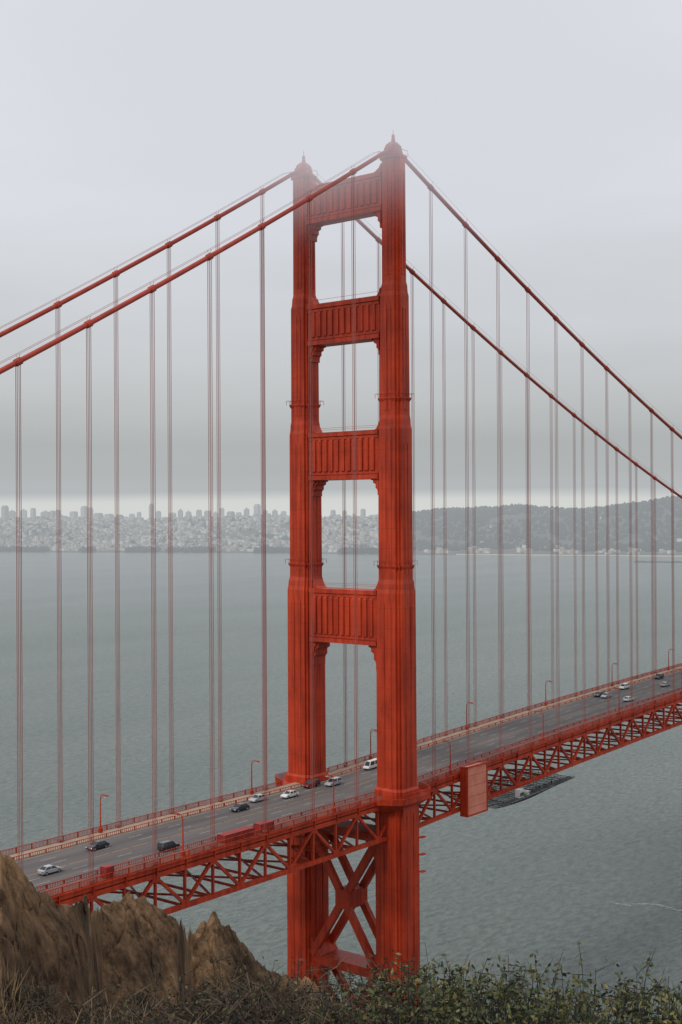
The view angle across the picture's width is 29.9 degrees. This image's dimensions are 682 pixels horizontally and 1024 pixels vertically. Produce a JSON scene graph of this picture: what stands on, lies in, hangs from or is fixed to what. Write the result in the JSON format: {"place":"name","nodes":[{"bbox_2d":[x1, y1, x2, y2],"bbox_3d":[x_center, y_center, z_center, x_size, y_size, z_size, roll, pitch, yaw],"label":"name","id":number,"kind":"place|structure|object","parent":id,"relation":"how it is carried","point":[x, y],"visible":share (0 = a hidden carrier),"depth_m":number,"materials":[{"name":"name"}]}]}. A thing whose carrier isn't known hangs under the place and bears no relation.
{"place":"outdoors","nodes":[
{"label":"outdoors","id":0,"kind":"place"},
{"bbox_2d":[0,852,342,1023],"bbox_3d":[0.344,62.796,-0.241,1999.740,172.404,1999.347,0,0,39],"label":"rocky headland","id":1,"kind":"structure","parent":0,"point":[126,939],"depth_m":17.76,"materials":[{"name":"brown stone"}]},
{"bbox_2d":[1,971,67,1022],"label":"dry shrub","id":2,"kind":"object","parent":1,"relation":"on","point":[42,991],"visible":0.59,"depth_m":11.70,"materials":[{"name":"brown plant"}]},
{"bbox_2d":[0,986,71,1023],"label":"dry shrub","id":3,"kind":"object","parent":1,"relation":"on","point":[29,1011],"visible":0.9,"depth_m":5.74,"materials":[{"name":"brown plant"}]},
{"bbox_2d":[0,995,107,1023],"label":"dry shrub","id":4,"kind":"object","parent":1,"relation":"on","point":[17,1020],"visible":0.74,"depth_m":5.72,"materials":[{"name":"brown plant"}]},
{"bbox_2d":[0,959,147,1023],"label":"dry grass","id":5,"kind":"structure","parent":1,"relation":"on","point":[10,998],"depth_m":11.65,"materials":[{"name":"plant"}]},
{"bbox_2d":[31,1004,148,1023],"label":"dry shrub","id":6,"kind":"object","parent":1,"relation":"on","point":[58,1020],"visible":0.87,"depth_m":5.70,"materials":[{"name":"brown plant"}]},
{"bbox_2d":[24,991,206,1023],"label":"dry shrub","id":7,"kind":"object","parent":1,"relation":"on","point":[82,1020],"visible":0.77,"depth_m":5.73,"materials":[{"name":"brown plant"}]},
{"bbox_2d":[114,987,160,1018],"bbox_3d":[-2.826,6.792,17.604,0.817,0.461,0.760,0,0,39],"label":"dry shrub","id":8,"kind":"object","parent":1,"relation":"on","point":[140,995],"visible":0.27,"depth_m":17.61,"materials":[{"name":"brown plant"}]},
{"bbox_2d":[66,955,224,1023],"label":"dry shrub","id":9,"kind":"object","parent":1,"relation":"on","point":[183,1014],"visible":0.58,"depth_m":6.46,"materials":[{"name":"brown plant"}]},
{"bbox_2d":[101,994,275,1023],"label":"dry shrub","id":10,"kind":"object","parent":1,"relation":"on","point":[167,1022],"visible":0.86,"depth_m":5.29,"materials":[{"name":"brown plant"}]},
{"bbox_2d":[102,951,305,1023],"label":"dry shrub","id":11,"kind":"object","parent":1,"relation":"on","point":[134,993],"visible":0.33,"depth_m":6.67,"materials":[{"name":"brown plant"}]},
{"bbox_2d":[192,983,227,1005],"bbox_3d":[-2.403,8.894,23.513,0.842,0.477,0.721,0,0,-5],"label":"dry shrub","id":12,"kind":"object","parent":1,"relation":"on","point":[194,995],"visible":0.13,"depth_m":23.46,"materials":[{"name":"brown plant"}]},
{"bbox_2d":[107,967,353,1023],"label":"dry shrub","id":13,"kind":"object","parent":1,"relation":"on","point":[233,996],"visible":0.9,"depth_m":5.28,"materials":[{"name":"brown plant"}]},
{"bbox_2d":[128,941,339,1023],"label":"dry shrub","id":14,"kind":"object","parent":1,"relation":"on","point":[171,1007],"visible":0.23,"depth_m":6.92,"materials":[{"name":"brown plant"}]},
{"bbox_2d":[173,951,420,1023],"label":"dry shrub","id":15,"kind":"object","parent":1,"relation":"on","point":[280,1003],"visible":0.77,"depth_m":5.32,"materials":[{"name":"brown plant"}]},
{"bbox_2d":[197,957,415,1023],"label":"dry shrub","id":16,"kind":"object","parent":1,"relation":"on","point":[291,1005],"visible":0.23,"depth_m":6.59,"materials":[{"name":"brown plant"}]},
{"bbox_2d":[268,948,428,1023],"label":"dry shrub","id":17,"kind":"object","parent":1,"relation":"on","point":[350,985],"visible":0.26,"depth_m":6.44,"materials":[{"name":"brown plant"}]},
{"bbox_2d":[281,989,430,1023],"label":"green shrub","id":18,"kind":"object","parent":1,"relation":"on","point":[428,1007],"visible":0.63,"depth_m":5.37,"materials":[{"name":"green plant"}]},
{"bbox_2d":[263,981,449,1023],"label":"dry shrub","id":19,"kind":"object","parent":1,"relation":"on","point":[345,1012],"visible":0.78,"depth_m":5.21,"materials":[{"name":"brown plant"}]},
{"bbox_2d":[312,960,470,1023],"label":"green shrub","id":20,"kind":"object","parent":1,"relation":"on","point":[375,980],"visible":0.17,"depth_m":6.45,"materials":[{"name":"green plant"}]},
{"bbox_2d":[313,958,497,1023],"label":"green shrub","id":21,"kind":"object","parent":1,"relation":"on","point":[408,1002],"visible":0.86,"depth_m":5.30,"materials":[{"name":"green plant"}]},
{"bbox_2d":[356,944,501,1023],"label":"green shrub","id":22,"kind":"object","parent":1,"relation":"on","point":[435,972],"visible":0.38,"depth_m":6.18,"materials":[{"name":"green plant"}]},
{"bbox_2d":[392,958,544,1023],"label":"green shrub","id":23,"kind":"object","parent":1,"relation":"on","point":[479,984],"visible":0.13,"depth_m":6.63,"materials":[{"name":"green plant"}]},
{"bbox_2d":[383,969,556,1023],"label":"green shrub","id":24,"kind":"object","parent":1,"relation":"on","point":[469,1009],"visible":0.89,"depth_m":5.25,"materials":[{"name":"green plant"}]},
{"bbox_2d":[414,962,582,1023],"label":"green shrub","id":25,"kind":"object","parent":1,"relation":"on","point":[576,984],"visible":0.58,"depth_m":5.34,"materials":[{"name":"green plant"}]},
{"bbox_2d":[441,952,584,1023],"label":"green shrub","id":26,"kind":"object","parent":1,"relation":"on","point":[504,989],"visible":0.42,"depth_m":6.38,"materials":[{"name":"green plant"}]},
{"bbox_2d":[484,946,624,1023],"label":"green shrub","id":27,"kind":"object","parent":1,"relation":"on","point":[547,981],"visible":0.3,"depth_m":6.92,"materials":[{"name":"green plant"}]},
{"bbox_2d":[518,979,668,1023],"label":"green shrub","id":28,"kind":"object","parent":1,"relation":"on","point":[583,1009],"visible":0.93,"depth_m":5.29,"materials":[{"name":"green plant"}]},
{"bbox_2d":[530,941,675,1023],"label":"green shrub","id":29,"kind":"object","parent":1,"relation":"on","point":[586,985],"visible":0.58,"depth_m":6.53,"materials":[{"name":"green plant"}]},
{"bbox_2d":[578,948,681,1023],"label":"green shrub","id":30,"kind":"object","parent":1,"relation":"on","point":[653,979],"visible":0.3,"depth_m":6.83,"materials":[{"name":"green plant"}]},
{"bbox_2d":[579,983,681,1023],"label":"green shrub","id":31,"kind":"object","parent":1,"relation":"on","point":[669,1018],"visible":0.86,"depth_m":5.27,"materials":[{"name":"green plant"}]},
{"bbox_2d":[584,965,681,1023],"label":"green shrub","id":32,"kind":"object","parent":1,"relation":"on","point":[660,993],"visible":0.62,"depth_m":5.42,"materials":[{"name":"green plant"}]},
{"bbox_2d":[607,977,681,1023],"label":"green shrub","id":33,"kind":"object","parent":1,"relation":"on","point":[657,994],"visible":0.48,"depth_m":6.56,"materials":[{"name":"green plant"}]},
{"bbox_2d":[0,552,681,1023],"bbox_3d":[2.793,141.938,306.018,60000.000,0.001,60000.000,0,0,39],"label":"water","id":34,"kind":"structure","parent":0,"point":[590,850],"depth_m":846.62,"materials":[{"name":"grey liquid"}]},
{"bbox_2d":[0,134,681,1012],"bbox_3d":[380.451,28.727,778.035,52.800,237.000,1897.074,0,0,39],"label":"suspension bridge","id":35,"kind":"structure","parent":34,"relation":"in","point":[380,620],"depth_m":298.81,"materials":[{"name":"orange paint"}]},
{"bbox_2d":[4,666,681,861],"bbox_3d":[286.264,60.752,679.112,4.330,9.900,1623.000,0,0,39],"label":"sidewalk","id":36,"kind":"structure","parent":35,"relation":"on","point":[255,793],"depth_m":299.31,"materials":[{"name":"concrete"}]},
{"bbox_2d":[98,794,108,832],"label":"street lamp","id":37,"kind":"object","parent":36,"relation":"on","point":[100,829],"visible":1,"depth_m":262.79,"materials":[{"name":"red metal"}]},
{"bbox_2d":[250,760,258,794],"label":"street lamp","id":38,"kind":"object","parent":36,"relation":"on","point":[251,791],"visible":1,"depth_m":298.46,"materials":[{"name":"red metal"}]},
{"bbox_2d":[369,729,376,759],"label":"street lamp","id":39,"kind":"object","parent":36,"relation":"on","point":[370,757],"visible":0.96,"depth_m":334.13,"materials":[{"name":"red metal"}]},
{"bbox_2d":[465,702,472,729],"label":"street lamp","id":40,"kind":"object","parent":36,"relation":"on","point":[466,727],"visible":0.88,"depth_m":369.81,"materials":[{"name":"red metal"}]},
{"bbox_2d":[544,680,551,705],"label":"street lamp","id":41,"kind":"object","parent":36,"relation":"on","point":[545,703],"visible":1,"depth_m":405.50,"materials":[{"name":"red metal"}]},
{"bbox_2d":[16,671,681,890],"bbox_3d":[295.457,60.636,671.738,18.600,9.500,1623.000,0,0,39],"label":"road","id":42,"kind":"structure","parent":35,"relation":"on","point":[67,856],"depth_m":292.49,"materials":[{"name":"grey asphalt"}]},
{"bbox_2d":[36,864,62,875],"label":"car","id":43,"kind":"object","parent":42,"relation":"on","point":[45,870],"visible":1,"depth_m":232.84,"materials":[{"name":"silver metal"}]},
{"bbox_2d":[85,840,109,850],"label":"car","id":44,"kind":"object","parent":42,"relation":"on","point":[98,844],"visible":0.88,"depth_m":250.28,"materials":[{"name":"grey paint"}]},
{"bbox_2d":[156,840,179,851],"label":"car","id":45,"kind":"object","parent":42,"relation":"on","point":[165,845],"visible":0.99,"depth_m":248.43,"materials":[{"name":"grey paint"}]},
{"bbox_2d":[230,803,249,811],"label":"car","id":46,"kind":"object","parent":42,"relation":"on","point":[238,807],"visible":1,"depth_m":282.18,"materials":[{"name":"grey paint"}]},
{"bbox_2d":[248,793,267,802],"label":"car","id":47,"kind":"object","parent":42,"relation":"on","point":[256,798],"visible":0.87,"depth_m":291.18,"materials":[{"name":"silver metal"}]},
{"bbox_2d":[280,790,298,798],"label":"car","id":48,"kind":"object","parent":42,"relation":"on","point":[288,794],"visible":1,"depth_m":295.27,"materials":[{"name":"white paint"}]},
{"bbox_2d":[302,778,319,788],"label":"car","id":49,"kind":"object","parent":42,"relation":"on","point":[307,784],"visible":0.87,"depth_m":306.14,"materials":[{"name":"red paint"}]},
{"bbox_2d":[324,777,341,786],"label":"car","id":50,"kind":"object","parent":42,"relation":"on","point":[337,781],"visible":0.93,"depth_m":307.89,"materials":[{"name":"silver metal"}]},
{"bbox_2d":[363,758,376,769],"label":"van","id":51,"kind":"object","parent":42,"relation":"on","point":[370,764],"visible":0.77,"depth_m":323.78,"materials":[{"name":"white paint"}]},
{"bbox_2d":[593,691,603,696],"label":"car","id":52,"kind":"object","parent":42,"relation":"on","point":[598,694],"visible":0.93,"depth_m":420.85,"materials":[{"name":"grey paint"}]},
{"bbox_2d":[601,692,611,697],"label":"car","id":53,"kind":"object","parent":42,"relation":"on","point":[603,695],"visible":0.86,"depth_m":418.26,"materials":[{"name":"silver metal"}]},
{"bbox_2d":[619,683,629,689],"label":"car","id":54,"kind":"object","parent":42,"relation":"on","point":[624,686],"visible":1,"depth_m":435.17,"materials":[{"name":"white paint"}]},
{"bbox_2d":[623,696,633,701],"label":"car","id":55,"kind":"object","parent":42,"relation":"on","point":[626,698],"visible":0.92,"depth_m":410.16,"materials":[{"name":"white paint"}]},
{"bbox_2d":[654,673,663,678],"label":"car","id":56,"kind":"object","parent":42,"relation":"on","point":[659,676],"visible":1,"depth_m":456.64,"materials":[{"name":"grey paint"}]},
{"bbox_2d":[660,682,669,686],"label":"car","id":57,"kind":"object","parent":42,"relation":"on","point":[664,684],"visible":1,"depth_m":438.64,"materials":[{"name":"silver metal"}]},
{"bbox_2d":[37,690,680,895],"bbox_3d":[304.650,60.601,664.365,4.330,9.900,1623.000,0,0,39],"label":"sidewalk","id":58,"kind":"structure","parent":35,"relation":"on","point":[320,815],"depth_m":278.83,"materials":[{"name":"grey concrete"}]},
{"bbox_2d":[100,864,113,878],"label":"utility cabinet","id":59,"kind":"object","parent":58,"relation":"on","point":[107,868],"visible":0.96,"depth_m":229.84,"materials":[{"name":"red metal"}]},
{"bbox_2d":[174,813,184,856],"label":"street lamp","id":60,"kind":"object","parent":58,"relation":"on","point":[182,850],"visible":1,"depth_m":244.33,"materials":[{"name":"red metal"}]},
{"bbox_2d":[217,826,254,843],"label":"equipment container","id":61,"kind":"object","parent":58,"relation":"on","point":[234,833],"visible":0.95,"depth_m":256.51,"materials":[{"name":"red metal"}]},
{"bbox_2d":[253,820,273,832],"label":"equipment container","id":62,"kind":"object","parent":58,"relation":"on","point":[258,825],"visible":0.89,"depth_m":263.05,"materials":[{"name":"red metal"}]},
{"bbox_2d":[325,774,335,811],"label":"street lamp","id":63,"kind":"object","parent":58,"relation":"on","point":[328,775],"visible":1,"depth_m":279.99,"materials":[{"name":"red metal"}]},
{"bbox_2d":[442,741,451,773],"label":"street lamp","id":64,"kind":"object","parent":58,"relation":"on","point":[450,755],"visible":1,"depth_m":315.65,"materials":[{"name":"red metal"}]},
{"bbox_2d":[536,711,543,740],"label":"street lamp","id":65,"kind":"object","parent":58,"relation":"on","point":[543,723],"visible":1,"depth_m":351.33,"materials":[{"name":"red metal"}]},
{"bbox_2d":[612,687,620,714],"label":"street lamp","id":66,"kind":"object","parent":58,"relation":"on","point":[619,713],"visible":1,"depth_m":387.00,"materials":[{"name":"red metal"}]},
{"bbox_2d":[459,761,487,817],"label":"maintenance shelter panel","id":67,"kind":"object","parent":35,"relation":"on","point":[473,789],"visible":1,"depth_m":318.28,"materials":[{"name":"orange paint"}]},
{"bbox_2d":[449,770,574,808],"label":"scaffold platform","id":68,"kind":"structure","parent":35,"relation":"on","point":[520,793],"depth_m":340.32,"materials":[{"name":"metal"}]},
{"bbox_2d":[611,901,680,910],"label":"boat wake foam","id":69,"kind":"object","parent":34,"relation":"on","point":[650,904],"visible":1,"depth_m":461.74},
{"bbox_2d":[634,561,681,562],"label":"rock breakwater","id":70,"kind":"object","parent":34,"relation":"in","point":[658,562],"visible":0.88,"depth_m":3720.37,"materials":[{"name":"grey stone"}]},
{"bbox_2d":[0,499,681,556],"bbox_3d":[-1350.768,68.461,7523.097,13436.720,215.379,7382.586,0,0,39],"label":"distant hills","id":71,"kind":"structure","parent":0,"point":[438,541],"depth_m":5268.25,"materials":[{"name":"grey"}]},
{"bbox_2d":[0,506,9,520],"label":"highrise building","id":72,"kind":"structure","parent":71,"relation":"on","point":[5,513],"depth_m":6715.93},
{"bbox_2d":[9,510,15,518],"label":"highrise building","id":73,"kind":"structure","parent":71,"relation":"on","point":[12,514],"depth_m":6912.95,"materials":[{"name":"grey concrete"}]},
{"bbox_2d":[20,509,27,517],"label":"highrise building","id":74,"kind":"structure","parent":71,"relation":"on","point":[24,513],"depth_m":6750.44,"materials":[{"name":"grey concrete"}]},
{"bbox_2d":[30,508,35,517],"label":"highrise building","id":75,"kind":"structure","parent":71,"relation":"on","point":[32,512],"depth_m":6762.77,"materials":[{"name":"grey concrete"}]},
{"bbox_2d":[41,510,49,517],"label":"highrise building","id":76,"kind":"structure","parent":71,"relation":"on","point":[45,513],"depth_m":7110.86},
{"bbox_2d":[50,511,54,517],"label":"highrise building","id":77,"kind":"structure","parent":71,"relation":"on","point":[52,514],"depth_m":6994.70,"materials":[{"name":"grey concrete"}]},
{"bbox_2d":[55,510,60,517],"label":"highrise building","id":78,"kind":"structure","parent":71,"relation":"on","point":[56,512],"depth_m":6986.26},
{"bbox_2d":[69,511,77,517],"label":"highrise building","id":79,"kind":"structure","parent":71,"relation":"on","point":[73,514],"depth_m":6766.57,"materials":[{"name":"grey concrete"}]},
{"bbox_2d":[81,506,86,516],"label":"highrise building","id":80,"kind":"structure","parent":71,"relation":"on","point":[83,511],"depth_m":6910.17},
{"bbox_2d":[104,514,113,517],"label":"highrise building","id":81,"kind":"structure","parent":71,"relation":"on","point":[110,515],"depth_m":7064.26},
{"bbox_2d":[149,503,154,518],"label":"highrise building","id":82,"kind":"structure","parent":71,"relation":"on","point":[150,510],"depth_m":6943.80,"materials":[{"name":"grey concrete"}]},
{"bbox_2d":[156,511,160,518],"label":"highrise building","id":83,"kind":"structure","parent":71,"relation":"on","point":[158,514],"depth_m":6901.37,"materials":[{"name":"grey concrete"}]},
{"bbox_2d":[178,509,183,517],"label":"highrise building","id":84,"kind":"structure","parent":71,"relation":"on","point":[180,512],"depth_m":6583.58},
{"bbox_2d":[196,510,201,516],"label":"highrise building","id":85,"kind":"structure","parent":71,"relation":"on","point":[198,512],"depth_m":6881.94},
{"bbox_2d":[204,511,209,517],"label":"highrise building","id":86,"kind":"structure","parent":71,"relation":"on","point":[206,514],"depth_m":6473.27,"materials":[{"name":"grey concrete"}]},
{"bbox_2d":[220,508,223,517],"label":"highrise building","id":87,"kind":"structure","parent":71,"relation":"on","point":[222,512],"depth_m":6401.52,"materials":[{"name":"grey concrete"}]},
{"bbox_2d":[227,511,234,517],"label":"highrise building","id":88,"kind":"structure","parent":71,"relation":"on","point":[231,513],"depth_m":6528.79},
{"bbox_2d":[244,507,248,515],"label":"highrise building","id":89,"kind":"structure","parent":71,"relation":"on","point":[246,511],"depth_m":6556.25,"materials":[{"name":"grey concrete"}]},
{"bbox_2d":[254,504,260,514],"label":"highrise building","id":90,"kind":"structure","parent":71,"relation":"on","point":[257,508],"depth_m":6796.81,"materials":[{"name":"grey concrete"}]},
{"bbox_2d":[272,509,277,517],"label":"highrise building","id":91,"kind":"structure","parent":71,"relation":"on","point":[275,512],"depth_m":6458.21,"materials":[{"name":"grey concrete"}]},
{"bbox_2d":[330,510,335,515],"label":"highrise building","id":92,"kind":"structure","parent":71,"relation":"on","point":[332,512],"depth_m":6409.79,"materials":[{"name":"grey concrete"}]},
{"bbox_2d":[0,494,681,553],"bbox_3d":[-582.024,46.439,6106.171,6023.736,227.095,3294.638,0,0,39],"label":"distant trees","id":93,"kind":"object","parent":71,"relation":"on","point":[452,513],"visible":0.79,"depth_m":5245.85,"materials":[{"name":"plant"}]},
{"bbox_2d":[0,508,681,554],"bbox_3d":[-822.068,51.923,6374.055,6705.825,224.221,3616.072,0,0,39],"label":"distant city houses","id":94,"kind":"structure","parent":71,"relation":"on","point":[180,522],"depth_m":5832.57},
{"bbox_2d":[360,509,365,517],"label":"highrise building","id":95,"kind":"structure","parent":71,"relation":"on","point":[363,513],"depth_m":6288.36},
{"bbox_2d":[0,0,681,519],"label":"sky","id":96,"kind":"structure","parent":0,"point":[553,127],"materials":[{"name":"grey"}]},
{"bbox_2d":[456,554,681,556],"bbox_3d":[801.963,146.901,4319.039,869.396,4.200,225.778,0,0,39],"label":"beach","id":97,"kind":"structure","parent":0,"point":[574,555],"depth_m":4352.12,"materials":[{"name":"beige sand"}]}
]}

